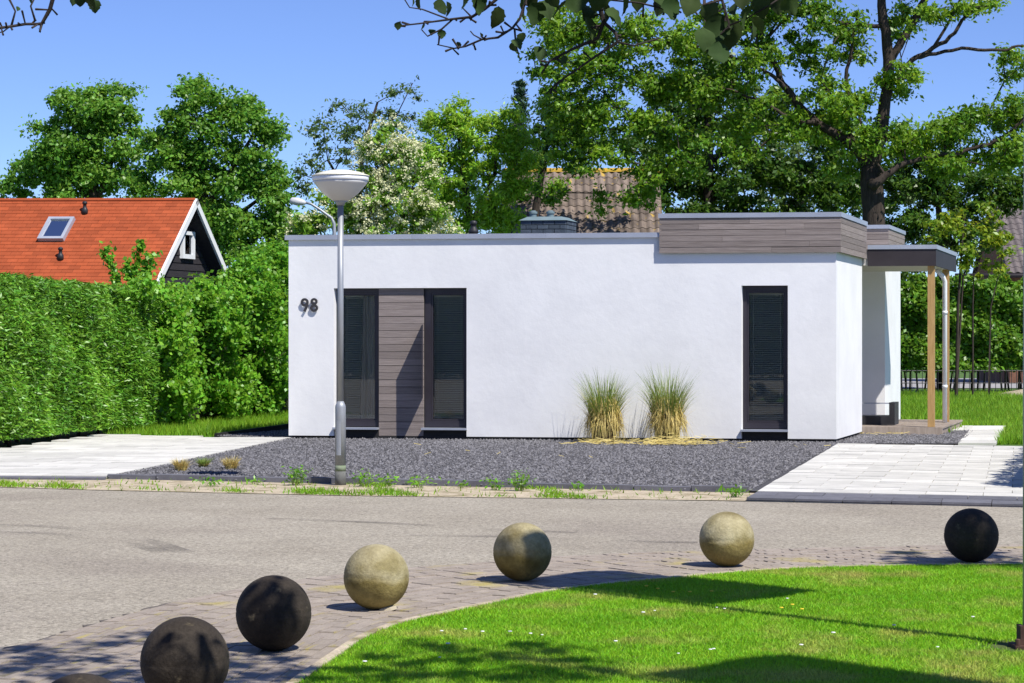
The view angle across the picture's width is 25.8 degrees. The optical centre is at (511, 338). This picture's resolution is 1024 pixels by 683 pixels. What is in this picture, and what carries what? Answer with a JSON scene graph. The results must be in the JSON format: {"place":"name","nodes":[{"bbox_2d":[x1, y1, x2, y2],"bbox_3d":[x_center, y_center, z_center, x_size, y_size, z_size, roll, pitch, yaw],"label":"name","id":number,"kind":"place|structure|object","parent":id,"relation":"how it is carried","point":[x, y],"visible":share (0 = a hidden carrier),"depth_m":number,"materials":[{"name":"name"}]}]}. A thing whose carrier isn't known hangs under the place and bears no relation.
{"place":"outdoors","nodes":[
{"label":"outdoors","id":0,"kind":"place"},
{"bbox_2d":[0,198,226,288],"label":"red roof house","id":1,"kind":"structure","parent":0,"point":[58,238],"depth_m":49.43,"materials":[{"name":"tile"}]},
{"bbox_2d":[179,231,194,258],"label":"window","id":2,"kind":"structure","parent":1,"relation":"in","point":[187,244],"depth_m":50.26,"materials":[{"name":"white paint"}]},
{"bbox_2d":[0,434,290,479],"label":"driveway","id":3,"kind":"structure","parent":0,"point":[96,457],"depth_m":32.01,"materials":[{"name":"concrete"}]},
{"bbox_2d":[103,409,288,436],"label":"grass","id":4,"kind":"structure","parent":0,"point":[207,427],"depth_m":40.58,"materials":[{"name":"green plant"}]},
{"bbox_2d":[0,487,1022,650],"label":"road","id":5,"kind":"structure","parent":0,"point":[72,559],"depth_m":19.34,"materials":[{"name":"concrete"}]},
{"bbox_2d":[286,563,1021,682],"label":"lawn kerb","id":6,"kind":"structure","parent":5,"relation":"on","point":[312,667],"depth_m":13.17,"materials":[{"name":"concrete"}]},
{"bbox_2d":[0,544,1022,682],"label":"brick paving","id":7,"kind":"structure","parent":0,"point":[110,649],"depth_m":13.90,"materials":[{"name":"grey brick"}]},
{"bbox_2d":[52,673,112,682],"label":"concrete ball","id":8,"kind":"object","parent":7,"relation":"on","point":[82,678],"visible":1,"depth_m":8.34,"materials":[{"name":"grey concrete"}]},
{"bbox_2d":[140,616,229,682],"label":"concrete ball","id":9,"kind":"object","parent":7,"relation":"on","point":[185,649],"visible":1,"depth_m":9.96,"materials":[{"name":"black concrete"}]},
{"bbox_2d":[236,575,310,650],"bbox_3d":[-1.264,1.453,11.877,0.400,0.400,0.400,-1,-3,41],"label":"concrete ball","id":10,"kind":"object","parent":7,"relation":"on","point":[273,612],"visible":1,"depth_m":11.73,"materials":[{"name":"black concrete"}]},
{"bbox_2d":[344,544,408,609],"bbox_3d":[-0.828,1.453,13.678,0.400,0.400,0.400,3,1,-22],"label":"concrete ball","id":11,"kind":"object","parent":7,"relation":"on","point":[376,576],"visible":1,"depth_m":13.54,"materials":[{"name":"beige concrete"}]},
{"bbox_2d":[379,606,396,610],"bbox_3d":[-0.753,1.642,13.620,0.112,0.032,0.069,-9,3,-17],"label":"wedge stone","id":12,"kind":"object","parent":7,"relation":"on","point":[389,608],"visible":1,"depth_m":13.60,"materials":[{"name":"beige stone"}]},
{"bbox_2d":[493,523,551,580],"bbox_3d":[0.071,1.453,15.285,0.400,0.400,0.400,-3,2,-40],"label":"concrete ball","id":13,"kind":"object","parent":7,"relation":"on","point":[522,551],"visible":1,"depth_m":15.14,"materials":[{"name":"beige concrete"}]},
{"bbox_2d":[699,511,753,566],"bbox_3d":[1.559,1.453,16.264,0.400,0.400,0.400,-1,2,25],"label":"concrete ball","id":14,"kind":"object","parent":7,"relation":"on","point":[726,538],"visible":1,"depth_m":16.12,"materials":[{"name":"beige concrete"}]},
{"bbox_2d":[944,508,998,561],"bbox_3d":[3.400,1.453,16.579,0.400,0.400,0.400,3,0,-31],"label":"concrete ball","id":15,"kind":"object","parent":7,"relation":"on","point":[971,534],"visible":1,"depth_m":16.44,"materials":[{"name":"black concrete"}]},
{"bbox_2d":[0,368,1022,506],"bbox_3d":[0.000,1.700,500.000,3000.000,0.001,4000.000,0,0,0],"label":"ground","id":16,"kind":"structure","parent":0,"point":[27,441],"depth_m":38.25,"materials":[{"name":"green plant"}]},
{"bbox_2d":[0,77,153,197],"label":"lime tree","id":17,"kind":"object","parent":16,"relation":"on","point":[59,162],"visible":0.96,"depth_m":81.42,"materials":[{"name":"green plant"}]},
{"bbox_2d":[0,272,161,446],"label":"clipped hedge","id":18,"kind":"object","parent":16,"relation":"on","point":[80,355],"visible":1,"depth_m":37.21,"materials":[{"name":"green plant"}]},
{"bbox_2d":[96,234,288,426],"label":"hazel hedge","id":19,"kind":"object","parent":16,"relation":"on","point":[223,349],"visible":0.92,"depth_m":43.94,"materials":[{"name":"green plant"}]},
{"bbox_2d":[113,72,305,267],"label":"lime tree","id":20,"kind":"object","parent":16,"relation":"on","point":[192,176],"visible":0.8,"depth_m":78.45,"materials":[{"name":"green plant"}]},
{"bbox_2d":[290,197,335,234],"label":"street light","id":21,"kind":"object","parent":16,"relation":"on","point":[296,201],"visible":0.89,"depth_m":48.97,"materials":[{"name":"white metal"}]},
{"bbox_2d":[286,74,432,234],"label":"sparse tree","id":22,"kind":"object","parent":16,"relation":"on","point":[348,130],"visible":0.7,"depth_m":62.95,"materials":[{"name":"green plant"}]},
{"bbox_2d":[275,113,466,247],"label":"elder shrub","id":23,"kind":"object","parent":16,"relation":"on","point":[393,190],"visible":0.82,"depth_m":50.70,"materials":[{"name":"green plant"}]},
{"bbox_2d":[0,476,753,500],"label":"sand verge","id":24,"kind":"structure","parent":16,"relation":"on","point":[453,491],"depth_m":24.74,"materials":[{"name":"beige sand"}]},
{"bbox_2d":[190,475,231,485],"bbox_3d":[-3.420,1.610,25.410,0.464,0.122,0.300,0,0,-18],"label":"weed","id":25,"kind":"object","parent":24,"relation":"on","point":[210,483],"visible":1,"depth_m":25.41,"materials":[{"name":"green plant"}]},
{"bbox_2d":[245,475,262,484],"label":"weed","id":26,"kind":"object","parent":24,"relation":"on","point":[252,481],"visible":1,"depth_m":25.72,"materials":[{"name":"green plant"}]},
{"bbox_2d":[282,465,312,484],"bbox_3d":[-2.467,1.556,25.627,0.382,0.231,0.289,0,0,0],"label":"weed","id":27,"kind":"object","parent":24,"relation":"on","point":[298,481],"visible":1,"depth_m":25.61,"materials":[{"name":"green plant"}]},
{"bbox_2d":[311,170,368,484],"bbox_3d":[-1.965,-0.118,25.667,0.664,3.636,0.664,0,0,0],"label":"street lamp","id":28,"kind":"object","parent":24,"relation":"on","point":[340,188],"visible":0.99,"depth_m":25.62,"materials":[{"name":"grey metal"}]},
{"bbox_2d":[349,468,381,485],"bbox_3d":[-1.660,1.560,25.420,0.379,0.220,0.278,0,0,0],"label":"weed","id":29,"kind":"object","parent":24,"relation":"on","point":[360,478],"visible":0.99,"depth_m":25.42,"materials":[{"name":"green plant"}]},
{"bbox_2d":[377,473,398,485],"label":"weed","id":30,"kind":"object","parent":24,"relation":"on","point":[391,480],"visible":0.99,"depth_m":25.41,"materials":[{"name":"green plant"}]},
{"bbox_2d":[407,475,440,487],"bbox_3d":[-1.000,1.596,25.219,0.409,0.148,0.322,0,0,0],"label":"weed","id":31,"kind":"object","parent":24,"relation":"on","point":[414,482],"visible":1,"depth_m":25.18,"materials":[{"name":"green plant"}]},
{"bbox_2d":[447,480,467,487],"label":"weed","id":32,"kind":"object","parent":24,"relation":"on","point":[462,485],"visible":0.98,"depth_m":25.08,"materials":[{"name":"green plant"}]},
{"bbox_2d":[479,474,503,489],"bbox_3d":[-0.217,1.583,24.776,0.307,0.193,0.228,0,0,0],"label":"weed","id":33,"kind":"object","parent":24,"relation":"on","point":[494,485],"visible":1,"depth_m":24.77,"materials":[{"name":"green plant"}]},
{"bbox_2d":[506,468,537,490],"bbox_3d":[0.108,1.544,24.668,0.353,0.251,0.314,0,0,0],"label":"weed","id":34,"kind":"object","parent":24,"relation":"on","point":[520,486],"visible":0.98,"depth_m":24.64,"materials":[{"name":"green plant"}]},
{"bbox_2d":[571,481,584,489],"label":"weed","id":35,"kind":"object","parent":24,"relation":"on","point":[580,485],"visible":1,"depth_m":24.76,"materials":[{"name":"green plant"}]},
{"bbox_2d":[718,483,745,496],"bbox_3d":[2.326,1.594,23.672,0.304,0.152,0.229,0,0,0],"label":"weed","id":36,"kind":"object","parent":24,"relation":"on","point":[735,490],"visible":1,"depth_m":23.66,"materials":[{"name":"green plant"}]},
{"bbox_2d":[399,90,549,233],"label":"willow tree","id":37,"kind":"object","parent":16,"relation":"on","point":[510,143],"visible":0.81,"depth_m":55.79,"materials":[{"name":"green plant"}]},
{"bbox_2d":[486,78,537,233],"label":"conifer","id":38,"kind":"object","parent":16,"relation":"on","point":[520,91],"visible":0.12,"depth_m":71.92,"materials":[{"name":"green plant"}]},
{"bbox_2d":[107,424,970,492],"bbox_3d":[0.425,1.560,35.046,12.561,0.260,19.086,0,0,19],"label":"gravel bed","id":39,"kind":"object","parent":16,"relation":"on","point":[750,466],"visible":0.8,"depth_m":30.05,"materials":[{"name":"grey gravel"}]},
{"bbox_2d":[169,457,193,470],"bbox_3d":[-4.139,1.558,28.027,0.375,0.183,0.404,0,0,0],"label":"grass tuft","id":40,"kind":"object","parent":39,"relation":"on","point":[183,465],"visible":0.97,"depth_m":27.98,"materials":[{"name":"plant"}]},
{"bbox_2d":[195,457,213,466],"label":"grass tuft","id":41,"kind":"object","parent":39,"relation":"on","point":[203,463],"visible":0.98,"depth_m":28.83,"materials":[{"name":"plant"}]},
{"bbox_2d":[221,455,241,468],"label":"grass tuft","id":42,"kind":"object","parent":39,"relation":"on","point":[232,463],"visible":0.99,"depth_m":28.39,"materials":[{"name":"plant"}]},
{"bbox_2d":[567,365,635,442],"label":"ornamental grass","id":43,"kind":"object","parent":39,"relation":"on","point":[604,416],"depth_m":35.57,"materials":[{"name":"plant"}]},
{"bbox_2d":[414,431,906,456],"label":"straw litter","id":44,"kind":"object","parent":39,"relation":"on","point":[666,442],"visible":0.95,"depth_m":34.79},
{"bbox_2d":[634,366,702,443],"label":"ornamental grass","id":45,"kind":"object","parent":39,"relation":"on","point":[666,411],"depth_m":35.41,"materials":[{"name":"plant"}]},
{"bbox_2d":[491,94,665,228],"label":"background tree","id":46,"kind":"object","parent":16,"relation":"on","point":[536,206],"visible":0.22,"depth_m":61.82,"materials":[{"name":"green plant"}]},
{"bbox_2d":[285,210,962,441],"bbox_3d":[2.534,-0.277,40.844,11.357,3.934,9.725,0,0,9],"label":"white bungalow","id":47,"kind":"object","parent":16,"relation":"on","point":[780,326],"visible":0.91,"depth_m":36.65,"materials":[{"name":"paint"}]},
{"bbox_2d":[332,288,378,435],"bbox_3d":[-2.571,0.384,37.169,0.780,2.442,0.282,0,0,9],"label":"window","id":48,"kind":"structure","parent":47,"relation":"in","point":[369,412],"depth_m":37.24,"materials":[{"name":"black glass"}]},
{"bbox_2d":[421,288,466,436],"bbox_3d":[-1.097,0.384,36.831,0.804,2.442,0.566,0,0,0],"label":"window","id":49,"kind":"structure","parent":47,"relation":"in","point":[430,293],"depth_m":37.02,"materials":[{"name":"black glass"}]},
{"bbox_2d":[740,286,787,438],"bbox_3d":[4.083,0.374,36.132,0.780,2.462,0.282,0,0,9],"label":"window","id":50,"kind":"structure","parent":47,"relation":"in","point":[763,428],"depth_m":36.22,"materials":[{"name":"black glass"}]},
{"bbox_2d":[862,402,898,424],"bbox_3d":[6.240,1.185,40.022,1.330,0.679,0.595,0,0,9],"label":"outdoor bench","id":51,"kind":"object","parent":47,"relation":"attached to","point":[892,418],"visible":0.36,"depth_m":39.69,"materials":[{"name":"grey metal"}]},
{"bbox_2d":[617,0,869,218],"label":"background tree","id":52,"kind":"object","parent":16,"relation":"on","point":[778,176],"visible":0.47,"depth_m":67.62,"materials":[{"name":"green plant"}]},
{"bbox_2d":[516,0,1023,224],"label":"oak tree","id":53,"kind":"object","parent":16,"relation":"on","point":[864,144],"visible":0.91,"depth_m":53.60,"materials":[{"name":"green plant"}]},
{"bbox_2d":[668,130,925,212],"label":"background tree","id":54,"kind":"object","parent":16,"relation":"on","point":[797,149],"visible":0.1,"depth_m":89.65,"materials":[{"name":"green plant"}]},
{"bbox_2d":[746,491,1022,507],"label":"driveway apron","id":55,"kind":"object","parent":16,"relation":"on","point":[939,500],"visible":1,"depth_m":23.05,"materials":[{"name":"grey concrete"}]},
{"bbox_2d":[881,150,1023,389],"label":"background tree","id":56,"kind":"object","parent":16,"relation":"on","point":[1007,192],"visible":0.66,"depth_m":73.68,"materials":[{"name":"green plant"}]},
{"bbox_2d":[900,369,1022,392],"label":"metal fence","id":57,"kind":"object","parent":16,"relation":"on","point":[953,370],"visible":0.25,"depth_m":68.44,"materials":[{"name":"metal"}]},
{"bbox_2d":[900,272,1022,391],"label":"beech hedge","id":58,"kind":"object","parent":16,"relation":"on","point":[1007,329],"visible":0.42,"depth_m":71.32,"materials":[{"name":"green plant"}]},
{"bbox_2d":[900,378,1022,387],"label":"back lane","id":59,"kind":"structure","parent":16,"relation":"on","point":[960,382],"depth_m":82.60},
{"bbox_2d":[916,201,1022,394],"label":"young maple","id":60,"kind":"object","parent":16,"relation":"on","point":[957,226],"visible":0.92,"depth_m":63.97,"materials":[{"name":"green plant"}]},
{"bbox_2d":[1002,389,1022,395],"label":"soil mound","id":61,"kind":"object","parent":16,"relation":"on","point":[1019,391],"visible":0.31,"depth_m":66.11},
{"bbox_2d":[0,0,1023,280],"label":"sky","id":62,"kind":"structure","parent":0,"point":[294,55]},
{"bbox_2d":[505,168,661,232],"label":"pantile house","id":63,"kind":"structure","parent":0,"point":[577,205],"depth_m":63.66,"materials":[{"name":"brown tile"}]},
{"bbox_2d":[294,562,1023,682],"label":"lawn","id":64,"kind":"structure","parent":0,"point":[1003,644],"depth_m":11.98,"materials":[{"name":"plant"}]},
{"bbox_2d":[0,0,798,93],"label":"overhanging tree","id":65,"kind":"object","parent":64,"relation":"on","point":[718,36],"visible":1,"depth_m":8.51,"materials":[{"name":"green plant"}]},
{"bbox_2d":[1008,213,1023,649],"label":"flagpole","id":66,"kind":"object","parent":64,"relation":"on","point":[1018,644],"visible":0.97,"depth_m":11.97,"materials":[{"name":"metal"}]},
{"bbox_2d":[758,443,1022,496],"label":"driveway","id":67,"kind":"structure","parent":0,"point":[915,469],"depth_m":27.61,"materials":[{"name":"concrete"}]},
{"bbox_2d":[900,388,1022,444],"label":"yard grass","id":68,"kind":"structure","parent":0,"point":[997,408],"depth_m":50.64,"materials":[{"name":"green plant"}]},
{"bbox_2d":[953,425,1004,444],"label":"garden path","id":69,"kind":"structure","parent":0,"point":[981,435],"depth_m":38.26,"materials":[{"name":"concrete"}]},
{"bbox_2d":[955,206,1023,382],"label":"grey tile house","id":70,"kind":"structure","parent":0,"point":[1015,226],"depth_m":86.41,"materials":[{"name":"grey roof tile"},{"name":"plaster"}]}
]}

